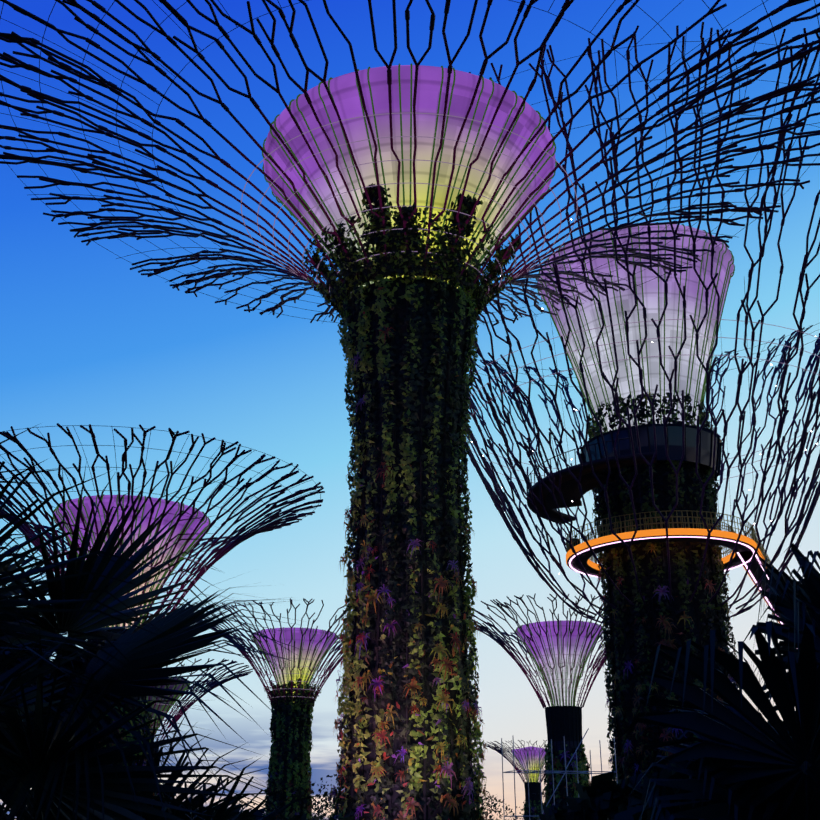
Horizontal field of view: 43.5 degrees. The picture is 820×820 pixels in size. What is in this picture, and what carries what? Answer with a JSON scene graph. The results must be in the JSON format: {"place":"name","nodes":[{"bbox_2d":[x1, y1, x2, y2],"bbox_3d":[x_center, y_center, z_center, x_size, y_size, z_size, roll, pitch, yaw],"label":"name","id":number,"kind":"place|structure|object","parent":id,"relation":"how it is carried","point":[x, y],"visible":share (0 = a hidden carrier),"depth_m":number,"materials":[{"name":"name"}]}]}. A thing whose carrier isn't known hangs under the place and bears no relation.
{"place":"outdoors","nodes":[
{"label":"outdoors","id":0,"kind":"place"},
{"bbox_2d":[227,801,263,812],"bbox_3d":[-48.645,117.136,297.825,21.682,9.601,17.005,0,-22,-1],"label":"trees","id":1,"kind":"object","parent":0,"point":[246,806],"visible":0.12,"depth_m":298.64,"materials":[{"name":"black plant"}]},
{"bbox_2d":[0,0,819,819],"label":"sky","id":2,"kind":"structure","parent":0,"point":[86,338],"materials":[{"name":"blue"}]},
{"label":"ground","id":3,"kind":"structure","parent":0,"visible":0},
{"bbox_2d":[0,424,316,819],"bbox_3d":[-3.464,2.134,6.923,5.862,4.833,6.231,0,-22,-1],"label":"palm tree","id":4,"kind":"object","parent":3,"relation":"on","point":[49,708],"visible":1,"depth_m":6.62,"materials":[{"name":"black plant"}]},
{"bbox_2d":[0,423,324,795],"bbox_3d":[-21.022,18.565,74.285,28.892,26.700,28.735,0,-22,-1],"label":"supertree","id":5,"kind":"object","parent":3,"relation":"on","point":[197,528],"visible":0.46,"depth_m":73.58,"materials":[{"name":"purple"}]},
{"bbox_2d":[0,707,334,819],"bbox_3d":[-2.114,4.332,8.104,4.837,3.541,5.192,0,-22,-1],"label":"palm plant","id":6,"kind":"object","parent":3,"relation":"on","point":[226,801],"visible":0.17,"depth_m":7.56,"materials":[{"name":"black plant"}]},
{"bbox_2d":[146,655,252,795],"bbox_3d":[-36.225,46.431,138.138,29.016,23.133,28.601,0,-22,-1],"label":"supertree","id":7,"kind":"object","parent":3,"relation":"on","point":[212,684],"visible":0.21,"depth_m":138.77,"materials":[{"name":"grey"}]},
{"bbox_2d":[189,803,272,819],"bbox_3d":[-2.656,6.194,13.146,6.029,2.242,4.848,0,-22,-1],"label":"shrub","id":8,"kind":"object","parent":3,"relation":"on","point":[257,813],"visible":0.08,"depth_m":14.16,"materials":[{"name":"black plant"}]},
{"bbox_2d":[198,598,351,819],"bbox_3d":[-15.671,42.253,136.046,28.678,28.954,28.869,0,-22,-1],"label":"supertree","id":9,"kind":"object","parent":3,"relation":"on","point":[291,695],"visible":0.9,"depth_m":134.62,"materials":[{"name":"purple"}]},
{"bbox_2d":[263,774,338,819],"bbox_3d":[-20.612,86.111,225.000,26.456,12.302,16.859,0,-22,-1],"label":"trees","id":10,"kind":"object","parent":3,"relation":"on","point":[324,800],"visible":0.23,"depth_m":225.16,"materials":[{"name":"black plant"}]},
{"bbox_2d":[280,812,353,819],"bbox_3d":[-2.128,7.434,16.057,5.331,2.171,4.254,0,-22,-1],"label":"shrub","id":11,"kind":"object","parent":3,"relation":"on","point":[300,817],"visible":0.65,"depth_m":16.58,"materials":[{"name":"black plant"}]},
{"bbox_2d":[311,791,338,819],"bbox_3d":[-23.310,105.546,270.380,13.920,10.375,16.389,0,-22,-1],"label":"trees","id":12,"kind":"object","parent":3,"relation":"on","point":[320,809],"visible":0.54,"depth_m":269.79,"materials":[{"name":"black plant"}]},
{"bbox_2d":[0,0,819,819],"bbox_3d":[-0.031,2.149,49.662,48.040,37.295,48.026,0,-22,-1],"label":"supertree","id":13,"kind":"object","parent":3,"relation":"on","point":[410,196],"visible":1,"depth_m":49.14,"materials":[{"name":"green plant"}]},
{"bbox_2d":[474,796,497,819],"bbox_3d":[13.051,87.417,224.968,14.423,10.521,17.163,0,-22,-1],"label":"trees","id":14,"kind":"object","parent":3,"relation":"on","point":[485,812],"visible":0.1,"depth_m":223.60,"materials":[{"name":"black plant"}]},
{"bbox_2d":[475,784,517,819],"bbox_3d":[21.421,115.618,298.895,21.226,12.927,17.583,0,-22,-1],"label":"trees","id":15,"kind":"object","parent":3,"relation":"on","point":[495,804],"visible":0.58,"depth_m":299.03,"materials":[{"name":"black plant"}]},
{"bbox_2d":[484,740,547,819],"bbox_3d":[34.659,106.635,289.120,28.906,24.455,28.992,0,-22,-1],"label":"supertree","id":16,"kind":"object","parent":3,"relation":"on","point":[520,754],"visible":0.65,"depth_m":287.87,"materials":[{"name":"purple"}]},
{"bbox_2d":[468,593,606,814],"bbox_3d":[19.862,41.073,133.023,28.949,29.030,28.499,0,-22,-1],"label":"supertree","id":17,"kind":"object","parent":3,"relation":"on","point":[559,652],"visible":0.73,"depth_m":132.10,"materials":[{"name":"purple"}]},
{"bbox_2d":[501,728,617,819],"bbox_3d":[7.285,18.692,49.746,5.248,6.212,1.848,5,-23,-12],"label":"scaffolding","id":18,"kind":"object","parent":3,"relation":"on","point":[559,772],"visible":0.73,"depth_m":49.81,"materials":[{"name":"grey"}]},
{"bbox_2d":[330,22,819,786],"bbox_3d":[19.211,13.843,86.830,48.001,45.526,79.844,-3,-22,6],"label":"supertree","id":19,"kind":"object","parent":3,"relation":"on","point":[650,464],"visible":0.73,"depth_m":68.26,"materials":[{"name":"purple"}]},
{"bbox_2d":[537,771,642,819],"bbox_3d":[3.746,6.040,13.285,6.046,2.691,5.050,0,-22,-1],"label":"shrub","id":20,"kind":"object","parent":3,"relation":"on","point":[604,796],"visible":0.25,"depth_m":13.55,"materials":[{"name":"black plant"}]},
{"bbox_2d":[611,543,819,819],"bbox_3d":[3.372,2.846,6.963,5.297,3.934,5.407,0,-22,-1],"label":"palm tree","id":21,"kind":"object","parent":3,"relation":"on","point":[749,762],"visible":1,"depth_m":6.97,"materials":[{"name":"black plant"}]}
]}

